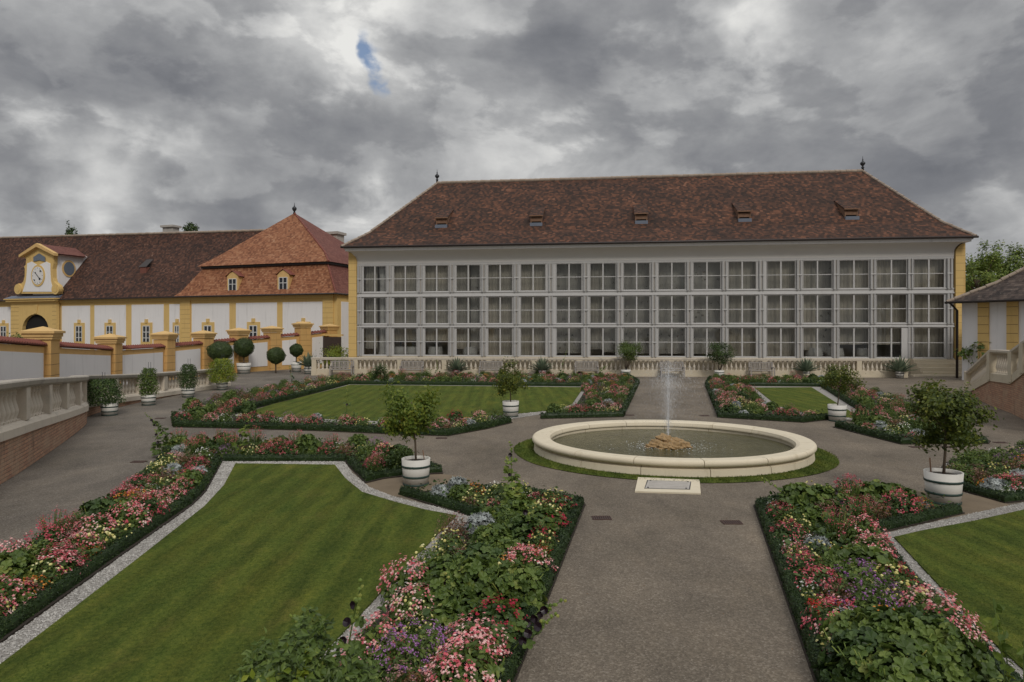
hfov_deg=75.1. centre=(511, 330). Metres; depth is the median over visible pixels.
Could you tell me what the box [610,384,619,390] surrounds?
rose begonia
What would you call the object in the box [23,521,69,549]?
rose begonia
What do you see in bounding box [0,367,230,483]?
ramp balustrade
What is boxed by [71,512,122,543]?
pink begonia
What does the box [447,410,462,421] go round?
crimson geranium
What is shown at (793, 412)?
rose begonia
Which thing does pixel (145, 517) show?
leafy squash
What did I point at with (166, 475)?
bronze heather
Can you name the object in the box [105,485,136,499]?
rose begonia
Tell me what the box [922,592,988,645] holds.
pink begonia
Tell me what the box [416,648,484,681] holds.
pink begonia
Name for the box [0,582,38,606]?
begonias
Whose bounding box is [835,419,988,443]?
box hedge
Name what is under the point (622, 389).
pink begonia
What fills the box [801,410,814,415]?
pink begonia
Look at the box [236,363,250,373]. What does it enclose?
plant tub
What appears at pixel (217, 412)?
rose begonia
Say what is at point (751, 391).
tall pink cleome
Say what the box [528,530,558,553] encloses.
yellow marigold
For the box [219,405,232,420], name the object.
tall pink cleome
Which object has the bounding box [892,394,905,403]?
tall pink cleome
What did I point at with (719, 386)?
feathery herb
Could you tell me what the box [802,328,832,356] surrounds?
window
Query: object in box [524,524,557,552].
crimson geranium
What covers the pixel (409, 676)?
begonias
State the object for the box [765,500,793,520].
rose begonia
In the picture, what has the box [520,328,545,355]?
window
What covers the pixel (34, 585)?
orange flower
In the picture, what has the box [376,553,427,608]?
pink begonia
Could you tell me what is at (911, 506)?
rose begonia
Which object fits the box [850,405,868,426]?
tall pink cleome
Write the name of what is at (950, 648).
leafy mallow
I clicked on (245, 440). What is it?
hollyhock
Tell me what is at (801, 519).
yellow marigold
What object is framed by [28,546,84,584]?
pink begonia
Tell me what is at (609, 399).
silver ragwort
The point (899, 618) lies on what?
leafy mallow
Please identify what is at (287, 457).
box hedge
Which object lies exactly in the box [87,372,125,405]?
potted shrub
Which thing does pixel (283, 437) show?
leafy mallow
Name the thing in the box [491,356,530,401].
citrus tree
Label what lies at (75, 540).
bronze heather
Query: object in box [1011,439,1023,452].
feathery herb
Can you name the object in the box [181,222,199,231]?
tree
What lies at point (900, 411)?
pink begonia
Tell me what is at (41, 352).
garden wall
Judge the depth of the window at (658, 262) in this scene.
47.33 m
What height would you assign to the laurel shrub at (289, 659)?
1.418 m
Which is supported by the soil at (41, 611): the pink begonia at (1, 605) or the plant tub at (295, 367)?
the pink begonia at (1, 605)
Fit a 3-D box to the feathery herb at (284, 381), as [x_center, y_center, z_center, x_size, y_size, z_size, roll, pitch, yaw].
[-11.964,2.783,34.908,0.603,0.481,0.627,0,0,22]
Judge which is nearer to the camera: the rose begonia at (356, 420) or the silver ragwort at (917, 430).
the silver ragwort at (917, 430)
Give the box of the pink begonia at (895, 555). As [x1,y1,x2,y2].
[879,544,901,565]
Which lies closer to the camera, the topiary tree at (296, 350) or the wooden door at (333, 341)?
the topiary tree at (296, 350)
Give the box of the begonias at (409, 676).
[380,658,435,681]
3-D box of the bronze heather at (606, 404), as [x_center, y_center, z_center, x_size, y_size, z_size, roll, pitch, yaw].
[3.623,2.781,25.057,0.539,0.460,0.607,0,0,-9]
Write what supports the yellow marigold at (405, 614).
on the soil at (474, 618)
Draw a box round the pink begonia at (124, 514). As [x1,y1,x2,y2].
[104,500,151,533]
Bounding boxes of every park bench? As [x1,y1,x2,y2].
[329,361,353,375]
[399,361,423,372]
[479,361,502,374]
[575,361,598,373]
[660,361,684,377]
[748,362,774,376]
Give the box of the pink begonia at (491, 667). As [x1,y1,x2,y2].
[429,626,510,681]
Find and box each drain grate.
[591,516,611,519]
[720,520,742,524]
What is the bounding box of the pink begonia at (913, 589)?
[898,581,933,601]
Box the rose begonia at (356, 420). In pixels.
[350,416,364,425]
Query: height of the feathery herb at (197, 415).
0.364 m
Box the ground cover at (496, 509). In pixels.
[0,371,1023,681]
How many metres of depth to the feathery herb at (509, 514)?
9.73 m
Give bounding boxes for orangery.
[340,157,978,376]
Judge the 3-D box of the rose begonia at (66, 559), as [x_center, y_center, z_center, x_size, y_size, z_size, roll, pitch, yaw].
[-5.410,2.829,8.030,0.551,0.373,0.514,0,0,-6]
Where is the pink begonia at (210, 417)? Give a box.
[201,412,218,421]
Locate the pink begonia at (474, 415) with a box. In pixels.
[473,410,486,421]
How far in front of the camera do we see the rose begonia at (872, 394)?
27.81 m
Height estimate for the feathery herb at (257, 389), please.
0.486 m
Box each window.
[0,320,8,336]
[74,320,84,343]
[104,319,115,334]
[141,319,152,344]
[173,319,180,342]
[202,319,213,331]
[247,318,259,339]
[363,266,386,291]
[363,297,386,323]
[363,328,386,354]
[393,265,417,291]
[393,297,417,323]
[393,328,417,354]
[424,265,448,291]
[424,297,448,323]
[424,328,448,354]
[456,264,480,290]
[456,297,480,323]
[456,328,480,355]
[487,264,512,290]
[487,297,512,323]
[487,328,512,355]
[520,264,545,290]
[520,296,545,323]
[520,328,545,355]
[556,263,582,290]
[556,296,582,323]
[556,328,582,355]
[589,263,616,289]
[589,296,616,322]
[589,328,616,355]
[623,262,650,289]
[623,296,650,322]
[636,328,650,355]
[658,262,685,289]
[658,296,685,322]
[658,328,685,356]
[692,261,721,289]
[692,295,721,322]
[692,328,721,356]
[727,261,756,288]
[727,295,756,322]
[727,328,756,356]
[766,261,795,288]
[766,295,795,322]
[766,328,795,356]
[802,260,832,288]
[802,295,832,322]
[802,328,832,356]
[839,260,869,288]
[839,294,869,322]
[839,328,869,357]
[876,259,906,287]
[876,294,906,322]
[876,328,900,357]
[913,259,944,287]
[913,294,944,322]
[913,328,944,357]
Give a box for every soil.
[0,447,442,642]
[170,376,639,435]
[356,491,585,681]
[706,378,990,444]
[753,504,964,681]
[941,460,1023,502]
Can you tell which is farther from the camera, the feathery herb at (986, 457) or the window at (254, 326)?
the window at (254, 326)
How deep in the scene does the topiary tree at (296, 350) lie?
47.72 m
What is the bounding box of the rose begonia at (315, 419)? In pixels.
[305,414,322,424]
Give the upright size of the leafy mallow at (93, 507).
0.556 m
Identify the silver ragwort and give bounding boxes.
[161,462,183,477]
[170,443,187,455]
[191,465,207,473]
[310,413,322,421]
[429,484,450,497]
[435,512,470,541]
[447,476,469,487]
[464,511,494,533]
[465,419,475,425]
[602,398,613,405]
[731,401,741,408]
[803,535,831,557]
[872,420,886,429]
[910,428,924,434]
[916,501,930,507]
[979,476,1012,490]
[1010,468,1023,486]
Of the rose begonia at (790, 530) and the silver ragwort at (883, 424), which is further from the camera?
the silver ragwort at (883, 424)
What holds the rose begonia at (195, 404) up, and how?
on the soil at (235, 418)
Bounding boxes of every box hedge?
[0,454,221,638]
[19,445,171,551]
[165,440,442,468]
[171,410,511,435]
[223,452,346,460]
[226,380,585,414]
[346,455,441,481]
[398,485,480,514]
[469,483,584,681]
[539,375,639,418]
[704,375,828,421]
[749,381,873,415]
[754,488,910,681]
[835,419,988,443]
[871,502,962,530]
[871,523,1022,681]
[963,481,1023,501]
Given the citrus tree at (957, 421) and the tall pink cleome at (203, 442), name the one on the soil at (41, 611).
the tall pink cleome at (203, 442)
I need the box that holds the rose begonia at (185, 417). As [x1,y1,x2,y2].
[173,412,190,419]
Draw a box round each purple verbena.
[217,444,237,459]
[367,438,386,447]
[367,627,434,681]
[383,614,457,681]
[418,624,458,677]
[819,557,901,607]
[841,578,912,610]
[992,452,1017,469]
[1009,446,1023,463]
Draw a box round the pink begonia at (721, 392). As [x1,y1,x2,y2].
[714,388,724,396]
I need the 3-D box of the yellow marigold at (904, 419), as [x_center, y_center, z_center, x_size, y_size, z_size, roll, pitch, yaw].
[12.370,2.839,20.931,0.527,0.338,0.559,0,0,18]
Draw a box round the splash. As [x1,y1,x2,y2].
[609,440,731,453]
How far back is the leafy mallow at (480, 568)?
7.09 m
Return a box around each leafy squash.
[116,508,149,529]
[172,472,204,492]
[420,599,473,643]
[482,504,512,523]
[501,493,538,513]
[522,506,567,536]
[775,482,826,511]
[795,505,829,531]
[811,483,844,508]
[818,543,873,574]
[854,479,898,511]
[860,545,901,579]
[880,482,916,500]
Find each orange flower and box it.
[18,575,52,592]
[113,492,134,500]
[125,488,145,497]
[470,482,485,494]
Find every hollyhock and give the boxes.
[145,412,174,443]
[150,429,169,455]
[230,415,250,454]
[278,614,298,645]
[289,366,297,391]
[325,578,365,681]
[340,385,350,421]
[350,408,361,423]
[444,571,475,612]
[496,612,558,648]
[500,441,522,508]
[508,598,566,636]
[519,503,539,537]
[594,364,608,377]
[761,477,790,499]
[825,484,861,521]
[983,598,1023,681]
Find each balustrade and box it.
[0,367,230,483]
[311,357,907,377]
[964,340,1023,418]
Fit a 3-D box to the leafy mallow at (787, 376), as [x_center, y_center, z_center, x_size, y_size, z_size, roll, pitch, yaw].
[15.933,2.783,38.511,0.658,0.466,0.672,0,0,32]
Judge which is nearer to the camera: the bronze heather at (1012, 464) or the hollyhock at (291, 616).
the hollyhock at (291, 616)
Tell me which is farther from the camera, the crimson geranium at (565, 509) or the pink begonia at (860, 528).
the crimson geranium at (565, 509)
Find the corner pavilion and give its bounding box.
[172,202,349,356]
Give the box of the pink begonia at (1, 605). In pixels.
[0,593,13,617]
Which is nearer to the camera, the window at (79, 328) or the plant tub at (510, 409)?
the plant tub at (510, 409)
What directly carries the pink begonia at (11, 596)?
on the soil at (41, 611)
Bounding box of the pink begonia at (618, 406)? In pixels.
[610,402,621,410]
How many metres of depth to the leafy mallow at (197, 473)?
12.71 m
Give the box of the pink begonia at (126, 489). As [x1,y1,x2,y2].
[112,484,141,497]
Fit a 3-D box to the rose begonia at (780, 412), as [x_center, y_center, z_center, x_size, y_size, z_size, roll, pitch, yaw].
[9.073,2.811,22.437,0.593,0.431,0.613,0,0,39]
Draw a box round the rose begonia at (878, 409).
[873,405,884,414]
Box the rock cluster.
[644,433,692,449]
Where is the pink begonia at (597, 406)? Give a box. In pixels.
[592,402,604,411]
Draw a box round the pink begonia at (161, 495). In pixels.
[143,489,172,507]
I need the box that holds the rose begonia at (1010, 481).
[989,473,1022,490]
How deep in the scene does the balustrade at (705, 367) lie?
43.13 m
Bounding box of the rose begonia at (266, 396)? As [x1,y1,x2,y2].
[263,393,272,399]
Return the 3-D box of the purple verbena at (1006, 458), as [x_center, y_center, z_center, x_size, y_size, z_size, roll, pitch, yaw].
[10.559,2.800,14.255,0.549,0.427,0.595,0,0,34]
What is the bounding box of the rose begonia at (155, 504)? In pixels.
[132,488,170,514]
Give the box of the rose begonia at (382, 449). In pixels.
[372,442,394,455]
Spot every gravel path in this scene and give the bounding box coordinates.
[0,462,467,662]
[236,384,583,423]
[752,386,854,419]
[887,503,1023,678]
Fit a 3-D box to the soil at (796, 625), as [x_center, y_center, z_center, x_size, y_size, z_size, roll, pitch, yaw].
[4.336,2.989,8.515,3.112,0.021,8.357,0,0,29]
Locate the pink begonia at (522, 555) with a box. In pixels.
[503,543,538,567]
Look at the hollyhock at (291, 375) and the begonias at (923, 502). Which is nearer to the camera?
the begonias at (923, 502)
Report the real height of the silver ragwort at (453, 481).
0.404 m
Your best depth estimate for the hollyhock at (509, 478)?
10.97 m
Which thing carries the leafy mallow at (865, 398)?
on the soil at (989, 441)
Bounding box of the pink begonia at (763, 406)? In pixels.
[757,403,767,412]
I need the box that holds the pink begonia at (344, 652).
[334,633,379,665]
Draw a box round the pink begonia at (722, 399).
[715,396,726,403]
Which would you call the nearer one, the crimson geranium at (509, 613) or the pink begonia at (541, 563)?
the crimson geranium at (509, 613)
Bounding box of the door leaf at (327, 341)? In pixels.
[323,337,340,367]
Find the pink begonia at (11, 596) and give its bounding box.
[0,574,44,613]
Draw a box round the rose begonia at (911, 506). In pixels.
[881,486,919,516]
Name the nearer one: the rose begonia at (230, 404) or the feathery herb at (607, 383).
the rose begonia at (230, 404)
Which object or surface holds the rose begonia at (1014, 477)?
on the soil at (984, 496)
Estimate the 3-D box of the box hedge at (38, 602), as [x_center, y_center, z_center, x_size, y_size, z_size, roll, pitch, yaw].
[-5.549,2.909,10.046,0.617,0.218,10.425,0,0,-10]
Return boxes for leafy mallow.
[0,549,44,586]
[69,497,120,533]
[107,497,139,519]
[166,435,188,447]
[178,469,202,479]
[182,397,201,409]
[187,406,210,417]
[192,434,211,447]
[204,403,219,415]
[210,432,238,450]
[222,391,235,396]
[240,400,256,411]
[242,408,256,415]
[269,435,289,448]
[293,433,321,454]
[327,658,383,681]
[346,433,372,449]
[386,444,412,463]
[406,568,471,621]
[417,554,475,582]
[436,376,444,381]
[446,554,505,615]
[447,483,473,501]
[453,542,506,566]
[470,522,511,542]
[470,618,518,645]
[478,558,547,611]
[485,536,523,559]
[499,569,537,600]
[504,514,547,543]
[546,403,561,412]
[557,372,568,379]
[586,398,596,407]
[721,404,738,412]
[734,392,749,400]
[741,387,750,393]
[749,408,763,414]
[765,401,779,410]
[783,374,792,381]
[802,377,812,382]
[810,626,917,681]
[814,377,824,382]
[819,606,898,653]
[824,633,944,681]
[834,561,890,597]
[850,605,953,681]
[852,407,872,421]
[857,395,873,403]
[864,414,889,424]
[895,603,973,668]
[899,616,1002,681]
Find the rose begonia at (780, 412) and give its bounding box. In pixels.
[774,408,787,415]
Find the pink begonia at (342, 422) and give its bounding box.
[337,414,352,424]
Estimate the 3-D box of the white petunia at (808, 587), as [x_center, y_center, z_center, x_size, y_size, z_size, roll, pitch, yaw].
[3.333,2.868,7.324,0.406,0.269,0.409,0,0,43]
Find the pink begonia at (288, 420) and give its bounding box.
[282,415,298,422]
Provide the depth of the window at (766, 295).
46.38 m
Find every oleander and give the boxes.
[615,339,643,369]
[705,341,736,369]
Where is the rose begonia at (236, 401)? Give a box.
[228,397,240,406]
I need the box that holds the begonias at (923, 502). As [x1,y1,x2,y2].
[914,497,933,508]
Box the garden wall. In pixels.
[0,321,339,384]
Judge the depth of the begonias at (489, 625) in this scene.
6.16 m
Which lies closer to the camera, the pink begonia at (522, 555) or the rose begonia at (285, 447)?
the pink begonia at (522, 555)
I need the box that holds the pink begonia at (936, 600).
[892,583,974,623]
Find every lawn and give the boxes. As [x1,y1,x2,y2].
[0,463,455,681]
[255,385,581,420]
[755,387,851,417]
[894,510,1023,669]
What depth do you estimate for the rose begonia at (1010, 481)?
12.09 m
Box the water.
[553,429,792,457]
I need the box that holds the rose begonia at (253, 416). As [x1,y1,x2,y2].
[248,411,261,422]
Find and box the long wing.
[0,224,333,349]
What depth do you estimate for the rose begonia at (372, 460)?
14.00 m
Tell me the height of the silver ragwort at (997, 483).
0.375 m
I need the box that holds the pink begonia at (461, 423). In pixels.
[455,417,467,426]
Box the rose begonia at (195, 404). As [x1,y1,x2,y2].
[188,400,202,408]
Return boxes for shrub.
[7,331,22,344]
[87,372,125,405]
[205,358,238,382]
[218,604,384,681]
[319,344,349,368]
[370,362,389,380]
[421,368,432,377]
[953,341,990,365]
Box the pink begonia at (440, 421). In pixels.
[434,416,448,426]
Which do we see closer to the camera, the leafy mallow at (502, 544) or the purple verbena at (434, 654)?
the purple verbena at (434, 654)
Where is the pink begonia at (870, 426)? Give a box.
[863,422,875,429]
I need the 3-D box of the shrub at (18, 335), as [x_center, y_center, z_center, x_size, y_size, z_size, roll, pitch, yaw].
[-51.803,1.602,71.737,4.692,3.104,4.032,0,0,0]
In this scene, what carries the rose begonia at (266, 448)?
on the soil at (41, 611)
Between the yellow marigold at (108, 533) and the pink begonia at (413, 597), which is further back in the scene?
the yellow marigold at (108, 533)
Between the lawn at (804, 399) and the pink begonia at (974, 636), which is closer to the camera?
the pink begonia at (974, 636)
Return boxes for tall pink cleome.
[38,504,77,550]
[170,427,188,437]
[180,440,196,458]
[190,432,209,453]
[215,431,236,453]
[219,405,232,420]
[230,429,242,445]
[246,425,265,447]
[288,430,302,445]
[324,433,340,450]
[333,373,341,382]
[365,453,383,470]
[398,369,406,379]
[743,375,751,384]
[747,386,758,395]
[754,375,765,382]
[822,504,854,544]
[837,474,864,502]
[848,495,878,526]
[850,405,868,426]
[890,399,903,410]
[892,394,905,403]
[908,412,924,429]
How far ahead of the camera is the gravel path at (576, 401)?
28.30 m
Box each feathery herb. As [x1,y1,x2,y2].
[21,539,60,566]
[127,492,155,510]
[143,476,163,490]
[192,412,207,420]
[217,397,228,404]
[224,392,238,401]
[249,386,262,394]
[255,440,270,451]
[262,386,270,392]
[268,390,277,397]
[276,384,286,390]
[279,379,288,385]
[356,444,377,461]
[372,453,395,467]
[387,446,413,467]
[496,509,520,528]
[537,377,545,381]
[586,388,595,395]
[591,392,603,400]
[602,381,610,387]
[602,392,614,399]
[614,392,626,402]
[713,383,724,391]
[726,386,738,395]
[730,378,739,383]
[747,403,763,412]
[748,394,761,403]
[773,376,781,381]
[773,507,801,526]
[780,405,792,412]
[810,554,853,585]
[857,390,866,396]
[863,403,877,410]
[869,386,880,391]
[879,403,890,408]
[882,409,898,420]
[901,401,914,410]
[948,461,976,481]
[950,451,983,473]
[965,448,995,467]
[987,446,1014,465]
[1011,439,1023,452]
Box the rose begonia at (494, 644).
[462,625,511,680]
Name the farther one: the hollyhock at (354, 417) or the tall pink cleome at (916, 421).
the hollyhock at (354, 417)
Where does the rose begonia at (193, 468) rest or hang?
on the soil at (41, 611)
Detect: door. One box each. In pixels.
[322,334,343,367]
[901,328,907,358]
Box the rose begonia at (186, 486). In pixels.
[170,475,193,494]
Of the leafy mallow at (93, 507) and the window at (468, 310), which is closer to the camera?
the leafy mallow at (93, 507)
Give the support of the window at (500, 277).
in the orangery
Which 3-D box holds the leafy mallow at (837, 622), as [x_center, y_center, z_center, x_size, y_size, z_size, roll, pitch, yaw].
[3.178,2.751,5.907,0.848,0.532,0.906,0,0,-15]
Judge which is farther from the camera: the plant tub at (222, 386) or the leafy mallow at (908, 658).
the plant tub at (222, 386)
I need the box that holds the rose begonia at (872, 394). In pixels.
[863,390,877,401]
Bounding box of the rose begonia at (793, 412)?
[787,407,799,416]
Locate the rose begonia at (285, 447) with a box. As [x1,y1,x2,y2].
[278,440,297,454]
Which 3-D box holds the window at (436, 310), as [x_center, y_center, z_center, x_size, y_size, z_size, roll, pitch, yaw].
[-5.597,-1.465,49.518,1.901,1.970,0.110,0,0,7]
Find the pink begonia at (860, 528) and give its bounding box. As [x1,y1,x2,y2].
[836,512,893,548]
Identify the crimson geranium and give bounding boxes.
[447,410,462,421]
[471,592,527,630]
[488,616,514,639]
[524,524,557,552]
[544,511,568,532]
[546,493,576,516]
[584,406,593,411]
[881,561,908,583]
[890,569,924,591]
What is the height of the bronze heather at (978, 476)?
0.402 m
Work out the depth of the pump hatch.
12.64 m
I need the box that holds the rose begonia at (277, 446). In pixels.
[266,436,288,454]
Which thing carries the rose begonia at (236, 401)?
on the soil at (235, 418)
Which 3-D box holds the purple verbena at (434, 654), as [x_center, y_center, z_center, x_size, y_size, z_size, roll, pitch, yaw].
[-0.622,2.822,5.883,0.484,0.370,0.479,0,0,-16]
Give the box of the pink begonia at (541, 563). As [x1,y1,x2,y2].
[506,544,557,580]
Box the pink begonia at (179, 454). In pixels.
[165,450,181,462]
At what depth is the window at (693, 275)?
47.02 m
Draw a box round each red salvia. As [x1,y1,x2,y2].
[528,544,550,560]
[804,594,839,619]
[903,499,928,512]
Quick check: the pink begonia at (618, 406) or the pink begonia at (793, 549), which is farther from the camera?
the pink begonia at (618, 406)
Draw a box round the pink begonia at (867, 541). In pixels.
[852,532,896,553]
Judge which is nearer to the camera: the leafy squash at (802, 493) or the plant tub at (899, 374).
the leafy squash at (802, 493)
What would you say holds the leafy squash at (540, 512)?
on the soil at (474, 618)
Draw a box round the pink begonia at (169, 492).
[159,483,185,504]
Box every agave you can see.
[294,352,319,366]
[446,357,469,370]
[527,358,553,370]
[791,358,821,371]
[883,356,916,371]
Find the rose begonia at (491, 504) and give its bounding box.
[486,498,500,506]
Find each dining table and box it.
[394,342,406,354]
[406,342,415,354]
[427,342,442,354]
[463,342,477,354]
[804,348,822,356]
[825,348,844,356]
[855,348,867,356]
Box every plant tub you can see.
[100,403,118,415]
[141,394,155,405]
[181,387,194,397]
[216,381,227,389]
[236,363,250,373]
[291,361,301,371]
[304,366,311,373]
[401,455,429,486]
[502,400,518,416]
[621,369,630,375]
[714,370,723,375]
[827,404,846,421]
[895,371,903,377]
[923,468,963,504]
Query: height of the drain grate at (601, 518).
0.013 m
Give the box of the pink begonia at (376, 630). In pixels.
[340,610,405,671]
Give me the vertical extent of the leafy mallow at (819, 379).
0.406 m
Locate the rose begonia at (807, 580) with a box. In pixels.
[794,564,849,601]
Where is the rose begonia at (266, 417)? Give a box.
[261,411,277,421]
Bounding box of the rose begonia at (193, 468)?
[178,466,204,475]
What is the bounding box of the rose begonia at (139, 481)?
[121,473,150,493]
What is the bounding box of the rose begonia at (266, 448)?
[255,443,275,454]
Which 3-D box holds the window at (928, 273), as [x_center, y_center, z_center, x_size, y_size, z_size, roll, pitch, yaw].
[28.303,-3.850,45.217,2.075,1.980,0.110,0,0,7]
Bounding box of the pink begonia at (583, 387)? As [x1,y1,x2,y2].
[580,382,590,391]
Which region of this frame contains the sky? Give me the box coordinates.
[0,0,1023,275]
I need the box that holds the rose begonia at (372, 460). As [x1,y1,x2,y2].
[363,456,385,469]
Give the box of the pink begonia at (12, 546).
[0,537,32,557]
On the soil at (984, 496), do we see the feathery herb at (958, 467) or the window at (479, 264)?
the feathery herb at (958, 467)
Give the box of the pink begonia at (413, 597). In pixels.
[385,581,441,629]
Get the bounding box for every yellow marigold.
[0,597,15,615]
[19,560,65,589]
[72,526,115,556]
[101,519,131,542]
[146,459,164,474]
[151,461,168,475]
[155,453,178,464]
[159,475,174,491]
[241,444,258,454]
[354,417,369,425]
[389,596,428,635]
[405,613,434,641]
[414,542,443,571]
[431,528,465,556]
[462,487,493,509]
[475,415,488,422]
[489,483,514,503]
[513,480,531,496]
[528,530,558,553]
[532,497,561,510]
[539,488,566,501]
[742,401,754,409]
[783,513,811,535]
[787,546,819,567]
[801,591,832,607]
[807,539,834,559]
[815,627,830,644]
[866,564,926,603]
[885,425,900,434]
[885,580,928,609]
[896,415,910,423]
[982,462,1009,477]
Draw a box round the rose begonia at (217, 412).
[214,408,225,416]
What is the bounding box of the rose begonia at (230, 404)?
[222,400,235,409]
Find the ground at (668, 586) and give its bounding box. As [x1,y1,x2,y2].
[0,360,1023,681]
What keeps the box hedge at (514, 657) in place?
on the soil at (474, 618)
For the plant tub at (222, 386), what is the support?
on the ground at (668, 586)
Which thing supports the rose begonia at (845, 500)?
on the soil at (796, 625)
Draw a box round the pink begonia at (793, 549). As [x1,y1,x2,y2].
[781,541,810,563]
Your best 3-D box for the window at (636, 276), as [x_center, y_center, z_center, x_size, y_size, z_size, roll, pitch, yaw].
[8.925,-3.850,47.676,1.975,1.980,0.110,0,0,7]
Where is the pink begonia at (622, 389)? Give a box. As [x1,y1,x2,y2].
[617,386,628,393]
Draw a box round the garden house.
[944,267,1023,379]
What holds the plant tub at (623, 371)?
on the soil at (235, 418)
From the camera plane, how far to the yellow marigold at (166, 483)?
12.19 m
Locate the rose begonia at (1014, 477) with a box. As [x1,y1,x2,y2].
[1004,472,1023,488]
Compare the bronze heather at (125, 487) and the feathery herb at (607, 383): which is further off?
the feathery herb at (607, 383)
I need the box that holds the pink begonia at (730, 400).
[724,397,735,404]
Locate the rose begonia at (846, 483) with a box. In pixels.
[833,473,860,494]
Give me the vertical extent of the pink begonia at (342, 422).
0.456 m
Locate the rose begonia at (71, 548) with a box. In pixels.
[36,539,90,570]
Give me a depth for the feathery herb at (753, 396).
26.84 m
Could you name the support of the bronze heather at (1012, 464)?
on the soil at (984, 496)
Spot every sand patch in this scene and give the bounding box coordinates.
[366,474,472,496]
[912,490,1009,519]
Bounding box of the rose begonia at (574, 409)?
[568,403,582,412]
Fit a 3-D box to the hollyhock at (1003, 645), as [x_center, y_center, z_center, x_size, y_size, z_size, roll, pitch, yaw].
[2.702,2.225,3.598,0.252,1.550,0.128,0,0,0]
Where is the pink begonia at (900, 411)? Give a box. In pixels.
[895,407,907,418]
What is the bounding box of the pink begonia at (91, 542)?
[59,530,105,558]
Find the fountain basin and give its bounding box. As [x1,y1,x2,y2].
[532,420,816,476]
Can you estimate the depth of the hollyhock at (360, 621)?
5.32 m
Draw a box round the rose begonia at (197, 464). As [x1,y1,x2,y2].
[185,457,209,469]
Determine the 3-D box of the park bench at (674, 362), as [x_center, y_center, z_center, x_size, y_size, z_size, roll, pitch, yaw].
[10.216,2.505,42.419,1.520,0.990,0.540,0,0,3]
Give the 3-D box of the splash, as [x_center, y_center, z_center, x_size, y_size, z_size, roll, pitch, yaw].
[3.736,2.860,16.323,3.142,0.015,2.098,0,0,0]
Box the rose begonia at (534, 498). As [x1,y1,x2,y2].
[527,491,546,506]
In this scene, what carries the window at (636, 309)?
in the orangery
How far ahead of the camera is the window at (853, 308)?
45.78 m
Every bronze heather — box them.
[43,509,88,536]
[53,528,99,556]
[65,522,98,545]
[111,482,135,495]
[154,466,176,480]
[175,451,203,467]
[210,391,222,401]
[239,391,252,399]
[254,395,263,401]
[295,413,306,422]
[335,440,354,455]
[443,421,452,427]
[452,539,473,554]
[461,495,478,504]
[601,400,613,408]
[813,576,857,606]
[815,497,847,523]
[852,493,874,507]
[859,498,891,519]
[888,416,903,427]
[966,464,990,482]
[1001,456,1023,474]
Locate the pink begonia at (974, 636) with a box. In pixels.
[956,619,992,668]
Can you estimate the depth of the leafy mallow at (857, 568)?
7.55 m
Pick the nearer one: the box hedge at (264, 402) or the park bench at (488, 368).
the box hedge at (264, 402)
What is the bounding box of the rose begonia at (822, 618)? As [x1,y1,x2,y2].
[800,593,854,637]
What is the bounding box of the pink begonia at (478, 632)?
[436,612,509,669]
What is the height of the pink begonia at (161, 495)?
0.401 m
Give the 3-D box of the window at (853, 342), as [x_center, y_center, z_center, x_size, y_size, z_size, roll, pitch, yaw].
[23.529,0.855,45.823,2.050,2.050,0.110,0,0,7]
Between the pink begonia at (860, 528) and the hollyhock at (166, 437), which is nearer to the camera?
the pink begonia at (860, 528)
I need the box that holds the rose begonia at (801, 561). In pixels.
[786,548,824,579]
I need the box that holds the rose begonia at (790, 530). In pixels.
[770,518,812,545]
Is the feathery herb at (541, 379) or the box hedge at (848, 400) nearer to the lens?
the box hedge at (848, 400)
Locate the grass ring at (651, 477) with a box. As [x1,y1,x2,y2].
[514,438,838,481]
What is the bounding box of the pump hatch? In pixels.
[635,477,700,494]
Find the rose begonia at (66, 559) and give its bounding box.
[41,549,87,576]
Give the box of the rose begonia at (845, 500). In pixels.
[832,496,858,515]
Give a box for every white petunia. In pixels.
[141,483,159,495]
[195,446,214,460]
[216,413,230,420]
[333,441,345,453]
[485,481,503,494]
[766,498,784,510]
[779,539,802,548]
[796,579,826,599]
[894,421,910,433]
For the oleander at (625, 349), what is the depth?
42.00 m
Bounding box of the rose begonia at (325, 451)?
[316,441,335,453]
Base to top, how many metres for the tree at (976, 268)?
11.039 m
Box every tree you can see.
[64,220,77,234]
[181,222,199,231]
[206,341,233,359]
[233,337,254,362]
[266,347,286,372]
[289,343,303,360]
[378,381,440,460]
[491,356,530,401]
[817,361,866,404]
[900,373,1003,473]
[965,248,1004,292]
[971,238,1023,283]
[994,245,1023,280]
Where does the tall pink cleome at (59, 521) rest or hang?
on the soil at (41, 611)
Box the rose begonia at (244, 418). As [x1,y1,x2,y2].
[235,414,251,421]
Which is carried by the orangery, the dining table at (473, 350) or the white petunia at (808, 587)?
the dining table at (473, 350)
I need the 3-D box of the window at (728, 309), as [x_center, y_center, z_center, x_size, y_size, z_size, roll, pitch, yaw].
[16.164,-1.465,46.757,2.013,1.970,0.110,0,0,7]
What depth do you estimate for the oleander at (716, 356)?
41.52 m
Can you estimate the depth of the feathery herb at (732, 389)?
29.92 m
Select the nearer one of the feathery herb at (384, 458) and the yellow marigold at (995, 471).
the yellow marigold at (995, 471)

